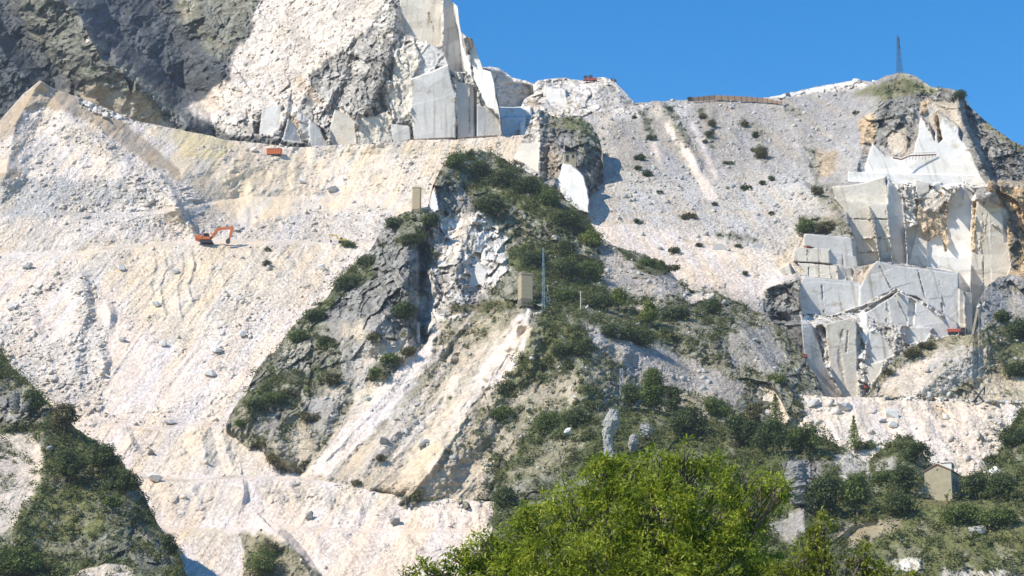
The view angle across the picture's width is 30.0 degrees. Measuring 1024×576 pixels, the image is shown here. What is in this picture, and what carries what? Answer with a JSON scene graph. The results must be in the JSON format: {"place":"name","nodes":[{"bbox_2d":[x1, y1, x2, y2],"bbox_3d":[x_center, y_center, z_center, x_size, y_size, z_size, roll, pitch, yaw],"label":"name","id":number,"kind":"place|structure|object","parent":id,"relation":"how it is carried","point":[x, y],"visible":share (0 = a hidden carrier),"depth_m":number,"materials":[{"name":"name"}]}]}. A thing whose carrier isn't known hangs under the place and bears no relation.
{"place":"outdoors","nodes":[
{"label":"outdoors","id":0,"kind":"place"},
{"bbox_2d":[0,351,185,575],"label":"spur","id":1,"kind":"structure","parent":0,"point":[13,495],"depth_m":376.36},
{"bbox_2d":[9,391,20,409],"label":"rock pinnacle","id":2,"kind":"object","parent":1,"relation":"on","point":[14,403],"visible":1,"depth_m":422.78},
{"bbox_2d":[0,545,43,575],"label":"tree","id":3,"kind":"object","parent":1,"relation":"on","point":[21,560],"visible":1,"depth_m":350.23,"materials":[{"name":"green plant"}]},
{"bbox_2d":[21,387,45,417],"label":"tree","id":4,"kind":"object","parent":1,"relation":"on","point":[38,401],"visible":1,"depth_m":422.28,"materials":[{"name":"green plant"}]},
{"bbox_2d":[48,400,85,435],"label":"tree","id":5,"kind":"object","parent":1,"relation":"on","point":[65,414],"visible":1,"depth_m":411.48,"materials":[{"name":"green plant"}]},
{"bbox_2d":[52,447,87,483],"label":"tree","id":6,"kind":"object","parent":1,"relation":"on","point":[72,464],"visible":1,"depth_m":387.75,"materials":[{"name":"green plant"}]},
{"bbox_2d":[0,345,194,575],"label":"scrub","id":7,"kind":"object","parent":1,"relation":"on","point":[63,440],"visible":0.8,"depth_m":381.33,"materials":[{"name":"green plant"}]},
{"bbox_2d":[83,440,124,473],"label":"tree","id":8,"kind":"object","parent":1,"relation":"on","point":[102,456],"visible":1,"depth_m":392.04,"materials":[{"name":"green plant"}]},
{"bbox_2d":[100,495,122,514],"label":"tree","id":9,"kind":"object","parent":1,"relation":"on","point":[112,502],"visible":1,"depth_m":375.55,"materials":[{"name":"green plant"}]},
{"bbox_2d":[113,467,143,498],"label":"tree","id":10,"kind":"object","parent":1,"relation":"on","point":[128,481],"visible":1,"depth_m":388.01,"materials":[{"name":"green plant"}]},
{"bbox_2d":[159,533,178,562],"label":"tree","id":11,"kind":"object","parent":1,"relation":"on","point":[167,541],"visible":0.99,"depth_m":365.08,"materials":[{"name":"green plant"}]},
{"bbox_2d":[0,0,502,147],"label":"marble peak","id":12,"kind":"structure","parent":0,"point":[413,70],"depth_m":748.12,"materials":[{"name":"stone"}]},
{"bbox_2d":[2,0,373,133],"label":"rubble","id":13,"kind":"object","parent":12,"relation":"on","point":[317,69],"visible":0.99,"depth_m":758.03,"materials":[{"name":"white stone"}]},
{"bbox_2d":[0,81,523,575],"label":"white scree slope","id":14,"kind":"structure","parent":0,"point":[214,519],"depth_m":572.02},
{"bbox_2d":[195,225,233,243],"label":"excavator","id":15,"kind":"object","parent":14,"relation":"on","point":[205,238],"visible":1,"depth_m":602.32,"materials":[{"name":"metal"}]},
{"bbox_2d":[0,107,499,574],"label":"rubble","id":16,"kind":"object","parent":14,"relation":"on","point":[246,318],"visible":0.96,"depth_m":592.42,"materials":[{"name":"white stone"}]},
{"bbox_2d":[236,542,285,575],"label":"bush","id":17,"kind":"object","parent":14,"relation":"on","point":[263,566],"visible":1,"depth_m":422.21,"materials":[{"name":"green plant"}]},
{"bbox_2d":[226,150,826,509],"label":"central ridge","id":18,"kind":"structure","parent":0,"point":[352,448],"depth_m":500.74,"materials":[{"name":"stone"}]},
{"bbox_2d":[243,395,268,411],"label":"bush","id":19,"kind":"object","parent":18,"relation":"on","point":[257,403],"visible":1,"depth_m":494.18,"materials":[{"name":"green plant"}]},
{"bbox_2d":[261,389,285,403],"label":"bush","id":20,"kind":"object","parent":18,"relation":"on","point":[275,396],"visible":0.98,"depth_m":498.27,"materials":[{"name":"green plant"}]},
{"bbox_2d":[265,445,284,471],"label":"bush","id":21,"kind":"object","parent":18,"relation":"on","point":[271,459],"visible":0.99,"depth_m":479.19,"materials":[{"name":"green plant"}]},
{"bbox_2d":[284,325,309,342],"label":"bush","id":22,"kind":"object","parent":18,"relation":"on","point":[298,335],"visible":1,"depth_m":525.64,"materials":[{"name":"green plant"}]},
{"bbox_2d":[298,411,320,422],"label":"bush","id":23,"kind":"object","parent":18,"relation":"on","point":[304,416],"visible":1,"depth_m":489.16,"materials":[{"name":"green plant"}]},
{"bbox_2d":[302,307,328,321],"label":"bush","id":24,"kind":"object","parent":18,"relation":"on","point":[314,314],"visible":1,"depth_m":534.91,"materials":[{"name":"green plant"}]},
{"bbox_2d":[321,371,343,384],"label":"bush","id":25,"kind":"object","parent":18,"relation":"on","point":[329,378],"visible":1,"depth_m":499.57,"materials":[{"name":"green plant"}]},
{"bbox_2d":[332,274,361,290],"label":"bush","id":26,"kind":"object","parent":18,"relation":"on","point":[342,281],"visible":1,"depth_m":552.01,"materials":[{"name":"green plant"}]},
{"bbox_2d":[379,349,400,364],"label":"bush","id":27,"kind":"object","parent":18,"relation":"on","point":[391,357],"visible":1,"depth_m":500.34,"materials":[{"name":"green plant"}]},
{"bbox_2d":[383,214,403,230],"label":"bush","id":28,"kind":"object","parent":18,"relation":"on","point":[392,223],"visible":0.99,"depth_m":571.65,"materials":[{"name":"green plant"}]},
{"bbox_2d":[390,298,418,320],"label":"bush","id":29,"kind":"object","parent":18,"relation":"on","point":[403,310],"visible":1,"depth_m":516.27,"materials":[{"name":"green plant"}]},
{"bbox_2d":[399,231,426,246],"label":"bush","id":30,"kind":"object","parent":18,"relation":"on","point":[409,238],"visible":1,"depth_m":551.34,"materials":[{"name":"green plant"}]},
{"bbox_2d":[412,187,421,211],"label":"concrete tower","id":31,"kind":"structure","parent":18,"relation":"on","point":[416,198],"depth_m":649.86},
{"bbox_2d":[420,210,443,228],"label":"bush","id":32,"kind":"object","parent":18,"relation":"on","point":[432,218],"visible":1,"depth_m":561.47,"materials":[{"name":"green plant"}]},
{"bbox_2d":[441,150,467,169],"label":"bush","id":33,"kind":"object","parent":18,"relation":"on","point":[456,158],"visible":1,"depth_m":600.07,"materials":[{"name":"green plant"}]},
{"bbox_2d":[464,156,493,176],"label":"bush","id":34,"kind":"object","parent":18,"relation":"on","point":[478,166],"visible":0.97,"depth_m":605.37,"materials":[{"name":"green plant"}]},
{"bbox_2d":[469,192,511,217],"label":"bush","id":35,"kind":"object","parent":18,"relation":"on","point":[498,206],"visible":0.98,"depth_m":579.38,"materials":[{"name":"green plant"}]},
{"bbox_2d":[488,165,521,188],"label":"bush","id":36,"kind":"object","parent":18,"relation":"on","point":[506,177],"visible":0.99,"depth_m":599.00,"materials":[{"name":"green plant"}]},
{"bbox_2d":[489,403,520,422],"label":"bush","id":37,"kind":"object","parent":18,"relation":"on","point":[503,412],"visible":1,"depth_m":475.46,"materials":[{"name":"green plant"}]},
{"bbox_2d":[237,150,809,495],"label":"rubble","id":38,"kind":"object","parent":18,"relation":"on","point":[468,451],"visible":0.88,"depth_m":494.25,"materials":[{"name":"grey stone"}]},
{"bbox_2d":[517,272,532,307],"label":"concrete tower","id":39,"kind":"structure","parent":18,"relation":"on","point":[525,287],"depth_m":509.77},
{"bbox_2d":[507,174,545,193],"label":"bush","id":40,"kind":"object","parent":18,"relation":"on","point":[529,184],"visible":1,"depth_m":595.12,"materials":[{"name":"green plant"}]},
{"bbox_2d":[226,145,829,506],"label":"scrub","id":41,"kind":"object","parent":18,"relation":"on","point":[557,306],"visible":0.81,"depth_m":514.27,"materials":[{"name":"green plant"}]},
{"bbox_2d":[517,247,549,267],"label":"bush","id":42,"kind":"object","parent":18,"relation":"on","point":[534,257],"visible":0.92,"depth_m":549.13,"materials":[{"name":"green plant"}]},
{"bbox_2d":[528,405,559,434],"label":"bush","id":43,"kind":"object","parent":18,"relation":"on","point":[543,422],"visible":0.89,"depth_m":463.96,"materials":[{"name":"green plant"}]},
{"bbox_2d":[534,183,567,206],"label":"bush","id":44,"kind":"object","parent":18,"relation":"on","point":[549,196],"visible":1,"depth_m":589.59,"materials":[{"name":"green plant"}]},
{"bbox_2d":[535,252,581,280],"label":"bush","id":45,"kind":"object","parent":18,"relation":"on","point":[570,267],"visible":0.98,"depth_m":544.35,"materials":[{"name":"green plant"}]},
{"bbox_2d":[550,286,582,301],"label":"bush","id":46,"kind":"object","parent":18,"relation":"on","point":[568,295],"visible":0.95,"depth_m":518.85,"materials":[{"name":"green plant"}]},
{"bbox_2d":[555,237,578,255],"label":"bush","id":47,"kind":"object","parent":18,"relation":"on","point":[565,246],"visible":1,"depth_m":563.80,"materials":[{"name":"green plant"}]},
{"bbox_2d":[547,340,588,359],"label":"bush","id":48,"kind":"object","parent":18,"relation":"on","point":[559,349],"visible":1,"depth_m":481.26,"materials":[{"name":"green plant"}]},
{"bbox_2d":[551,208,586,230],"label":"bush","id":49,"kind":"object","parent":18,"relation":"on","point":[567,217],"visible":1,"depth_m":576.52,"materials":[{"name":"green plant"}]},
{"bbox_2d":[577,258,606,277],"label":"bush","id":50,"kind":"object","parent":18,"relation":"on","point":[588,267],"visible":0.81,"depth_m":551.30,"materials":[{"name":"green plant"}]},
{"bbox_2d":[578,225,607,247],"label":"bush","id":51,"kind":"object","parent":18,"relation":"on","point":[594,239],"visible":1,"depth_m":572.51,"materials":[{"name":"green plant"}]},
{"bbox_2d":[583,293,614,310],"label":"bush","id":52,"kind":"object","parent":18,"relation":"on","point":[597,301],"visible":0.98,"depth_m":518.25,"materials":[{"name":"green plant"}]},
{"bbox_2d":[599,322,640,340],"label":"bush","id":53,"kind":"object","parent":18,"relation":"on","point":[622,332],"visible":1,"depth_m":492.61,"materials":[{"name":"green plant"}]},
{"bbox_2d":[609,286,631,310],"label":"tree","id":54,"kind":"object","parent":18,"relation":"on","point":[620,297],"visible":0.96,"depth_m":524.40,"materials":[{"name":"green plant"}]},
{"bbox_2d":[620,324,659,347],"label":"bush","id":55,"kind":"object","parent":18,"relation":"on","point":[643,338],"visible":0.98,"depth_m":496.21,"materials":[{"name":"green plant"}]},
{"bbox_2d":[639,299,659,327],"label":"tree","id":56,"kind":"object","parent":18,"relation":"on","point":[649,310],"visible":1,"depth_m":517.04,"materials":[{"name":"green plant"}]},
{"bbox_2d":[658,305,689,319],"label":"bush","id":57,"kind":"object","parent":18,"relation":"on","point":[678,313],"visible":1,"depth_m":524.19,"materials":[{"name":"green plant"}]},
{"bbox_2d":[664,383,683,412],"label":"tree","id":58,"kind":"object","parent":18,"relation":"on","point":[673,398],"visible":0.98,"depth_m":476.45,"materials":[{"name":"green plant"}]},
{"bbox_2d":[703,297,724,314],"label":"bush","id":59,"kind":"object","parent":18,"relation":"on","point":[711,306],"visible":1,"depth_m":536.00,"materials":[{"name":"green plant"}]},
{"bbox_2d":[765,393,788,426],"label":"conifer","id":60,"kind":"object","parent":18,"relation":"on","point":[775,406],"visible":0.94,"depth_m":474.77,"materials":[{"name":"green plant"}]},
{"bbox_2d":[511,109,604,212],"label":"rocky outcrop","id":61,"kind":"object","parent":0,"point":[548,139],"visible":0.61,"depth_m":659.54,"materials":[{"name":"stone"}]},
{"bbox_2d":[563,152,576,167],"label":"hut","id":62,"kind":"object","parent":61,"relation":"on","point":[569,158],"visible":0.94,"depth_m":644.88,"materials":[{"name":"paint"}]},
{"bbox_2d":[483,66,633,135],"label":"quarry","id":63,"kind":"structure","parent":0,"point":[521,102],"depth_m":814.50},
{"bbox_2d":[451,0,1023,145],"label":"sky","id":64,"kind":"structure","parent":0,"point":[656,50],"materials":[{"name":"blue"}]},
{"bbox_2d":[481,408,1023,575],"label":"wooded foothill","id":65,"kind":"structure","parent":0,"point":[797,518],"depth_m":381.95,"materials":[{"name":"plant"}]},
{"bbox_2d":[489,481,519,507],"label":"bush","id":66,"kind":"object","parent":65,"relation":"on","point":[504,495],"visible":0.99,"depth_m":412.82,"materials":[{"name":"green plant"}]},
{"bbox_2d":[559,409,592,424],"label":"bush","id":67,"kind":"object","parent":65,"relation":"on","point":[570,416],"visible":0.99,"depth_m":451.79,"materials":[{"name":"green plant"}]},
{"bbox_2d":[601,409,619,456],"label":"rock pinnacle","id":68,"kind":"object","parent":65,"relation":"on","point":[610,423],"visible":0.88,"depth_m":427.86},
{"bbox_2d":[616,383,639,411],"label":"tree","id":69,"kind":"object","parent":65,"relation":"on","point":[630,394],"visible":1,"depth_m":457.57,"materials":[{"name":"green plant"}]},
{"bbox_2d":[639,422,653,437],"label":"rock pinnacle","id":70,"kind":"object","parent":65,"relation":"on","point":[645,428],"visible":0.96,"depth_m":439.95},
{"bbox_2d":[634,365,668,414],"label":"tree","id":71,"kind":"object","parent":65,"relation":"on","point":[651,393],"visible":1,"depth_m":455.56,"materials":[{"name":"green plant"}]},
{"bbox_2d":[666,404,711,436],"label":"tree","id":72,"kind":"object","parent":65,"relation":"on","point":[685,421],"visible":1,"depth_m":440.78,"materials":[{"name":"green plant"}]},
{"bbox_2d":[700,393,732,420],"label":"tree","id":73,"kind":"object","parent":65,"relation":"on","point":[716,408],"visible":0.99,"depth_m":450.75,"materials":[{"name":"green plant"}]},
{"bbox_2d":[721,413,760,447],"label":"tree","id":74,"kind":"object","parent":65,"relation":"on","point":[740,427],"visible":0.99,"depth_m":432.25,"materials":[{"name":"green plant"}]},
{"bbox_2d":[476,400,1023,575],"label":"scrub","id":75,"kind":"object","parent":65,"relation":"on","point":[898,446],"visible":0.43,"depth_m":409.38,"materials":[{"name":"green plant"}]},
{"bbox_2d":[741,402,763,424],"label":"tree","id":76,"kind":"object","parent":65,"relation":"on","point":[752,411],"visible":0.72,"depth_m":443.76,"materials":[{"name":"green plant"}]},
{"bbox_2d":[749,418,788,453],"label":"tree","id":77,"kind":"object","parent":65,"relation":"on","point":[773,433],"visible":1,"depth_m":421.70,"materials":[{"name":"green plant"}]},
{"bbox_2d":[783,460,810,505],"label":"rock pinnacle","id":78,"kind":"object","parent":65,"relation":"on","point":[797,471],"visible":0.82,"depth_m":377.28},
{"bbox_2d":[785,422,822,455],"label":"tree","id":79,"kind":"object","parent":65,"relation":"on","point":[804,436],"visible":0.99,"depth_m":421.81,"materials":[{"name":"green plant"}]},
{"bbox_2d":[802,467,842,518],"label":"tree","id":80,"kind":"object","parent":65,"relation":"on","point":[823,487],"visible":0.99,"depth_m":374.24,"materials":[{"name":"green plant"}]},
{"bbox_2d":[836,471,872,516],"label":"tree","id":81,"kind":"object","parent":65,"relation":"on","point":[853,492],"visible":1,"depth_m":373.65,"materials":[{"name":"green plant"}]},
{"bbox_2d":[869,466,895,485],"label":"bush","id":82,"kind":"object","parent":65,"relation":"on","point":[883,476],"visible":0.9,"depth_m":394.49,"materials":[{"name":"green plant"}]},
{"bbox_2d":[880,488,917,515],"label":"bush","id":83,"kind":"object","parent":65,"relation":"on","point":[899,502],"visible":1,"depth_m":369.24,"materials":[{"name":"green plant"}]},
{"bbox_2d":[889,460,919,495],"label":"tree","id":84,"kind":"object","parent":65,"relation":"on","point":[903,476],"visible":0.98,"depth_m":382.91,"materials":[{"name":"green plant"}]},
{"bbox_2d":[901,440,935,466],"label":"tree","id":85,"kind":"object","parent":65,"relation":"on","point":[916,447],"visible":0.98,"depth_m":409.38,"materials":[{"name":"green plant"}]},
{"bbox_2d":[921,462,960,500],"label":"stone house","id":86,"kind":"structure","parent":65,"relation":"on","point":[942,479],"depth_m":383.61,"materials":[{"name":"paint"}]},
{"bbox_2d":[939,500,988,524],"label":"bush","id":87,"kind":"object","parent":65,"relation":"on","point":[961,514],"visible":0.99,"depth_m":363.73,"materials":[{"name":"green plant"}]},
{"bbox_2d":[958,469,987,498],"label":"tree","id":88,"kind":"object","parent":65,"relation":"on","point":[976,482],"visible":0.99,"depth_m":382.62,"materials":[{"name":"green plant"}]},
{"bbox_2d":[974,499,1021,526],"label":"bush","id":89,"kind":"object","parent":65,"relation":"on","point":[1006,516],"visible":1,"depth_m":360.73,"materials":[{"name":"green plant"}]},
{"bbox_2d":[983,470,1020,501],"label":"tree","id":90,"kind":"object","parent":65,"relation":"on","point":[998,483],"visible":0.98,"depth_m":374.82,"materials":[{"name":"green plant"}]},
{"bbox_2d":[994,422,1023,450],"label":"bush","id":91,"kind":"object","parent":65,"relation":"on","point":[1010,437],"visible":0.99,"depth_m":421.00,"materials":[{"name":"green plant"}]},
{"bbox_2d":[580,73,1023,397],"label":"mountain","id":92,"kind":"structure","parent":0,"point":[948,227],"depth_m":620.36,"materials":[{"name":"stone"}]},
{"bbox_2d":[692,95,781,103],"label":"retaining wall","id":93,"kind":"structure","parent":92,"relation":"on","point":[729,98],"depth_m":738.31,"materials":[{"name":"stone"}]},
{"bbox_2d":[753,145,769,159],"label":"bush","id":94,"kind":"object","parent":92,"relation":"on","point":[759,151],"visible":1,"depth_m":676.76,"materials":[{"name":"green plant"}]},
{"bbox_2d":[594,72,995,394],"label":"rubble","id":95,"kind":"object","parent":92,"relation":"on","point":[784,181],"visible":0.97,"depth_m":666.50,"materials":[{"name":"grey stone"}]},
{"bbox_2d":[794,218,817,233],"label":"bush","id":96,"kind":"object","parent":92,"relation":"on","point":[806,226],"visible":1,"depth_m":610.34,"materials":[{"name":"green plant"}]},
{"bbox_2d":[813,219,838,233],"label":"bush","id":97,"kind":"object","parent":92,"relation":"on","point":[827,226],"visible":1,"depth_m":608.93,"materials":[{"name":"green plant"}]},
{"bbox_2d":[641,81,1017,249],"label":"scrub","id":98,"kind":"object","parent":92,"relation":"on","point":[800,218],"visible":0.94,"depth_m":680.54,"materials":[{"name":"green plant"}]},
{"bbox_2d":[757,383,1023,476],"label":"scree terrace","id":99,"kind":"structure","parent":0,"point":[964,422],"depth_m":476.49,"materials":[{"name":"stone"}]},
{"bbox_2d":[847,415,863,452],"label":"conifer","id":100,"kind":"object","parent":99,"relation":"on","point":[853,435],"visible":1,"depth_m":463.22,"materials":[{"name":"green plant"}]},
{"bbox_2d":[806,395,1015,471],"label":"rubble","id":101,"kind":"object","parent":99,"relation":"on","point":[836,410],"visible":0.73,"depth_m":471.61,"materials":[{"name":"white stone"}]},
{"bbox_2d":[864,275,1023,400],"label":"knoll","id":102,"kind":"structure","parent":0,"point":[974,371],"depth_m":505.03,"materials":[{"name":"stone"}]},
{"bbox_2d":[900,347,924,357],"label":"bush","id":103,"kind":"object","parent":102,"relation":"on","point":[914,351],"visible":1,"depth_m":509.68,"materials":[{"name":"green plant"}]},
{"bbox_2d":[871,322,1023,398],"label":"scrub","id":104,"kind":"object","parent":102,"relation":"on","point":[999,330],"visible":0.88,"depth_m":514.39,"materials":[{"name":"green plant"}]},
{"bbox_2d":[876,274,1023,397],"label":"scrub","id":105,"kind":"object","parent":102,"relation":"on","point":[951,378],"visible":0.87,"depth_m":501.57,"materials":[{"name":"green plant"}]},
{"bbox_2d":[991,309,1014,322],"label":"bush","id":106,"kind":"object","parent":102,"relation":"on","point":[1002,315],"visible":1,"depth_m":521.41,"materials":[{"name":"green plant"}]},
{"bbox_2d":[997,316,1023,342],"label":"bush","id":107,"kind":"object","parent":102,"relation":"on","point":[1015,326],"visible":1,"depth_m":516.41,"materials":[{"name":"green plant"}]},
{"bbox_2d":[1000,360,1023,378],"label":"bush","id":108,"kind":"object","parent":102,"relation":"on","point":[1015,369],"visible":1,"depth_m":500.63,"materials":[{"name":"green plant"}]},
{"bbox_3d":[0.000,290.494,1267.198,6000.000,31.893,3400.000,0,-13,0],"label":"ground","id":109,"kind":"structure","parent":0,"visible":0},
{"bbox_2d":[396,434,799,575],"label":"chestnut tree","id":110,"kind":"object","parent":109,"relation":"on","point":[689,544],"visible":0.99,"depth_m":61.25,"materials":[{"name":"green plant"}]},
{"bbox_2d":[760,506,922,575],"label":"young chestnut","id":111,"kind":"object","parent":109,"relation":"on","point":[819,550],"visible":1,"depth_m":49.69,"materials":[{"name":"green plant"}]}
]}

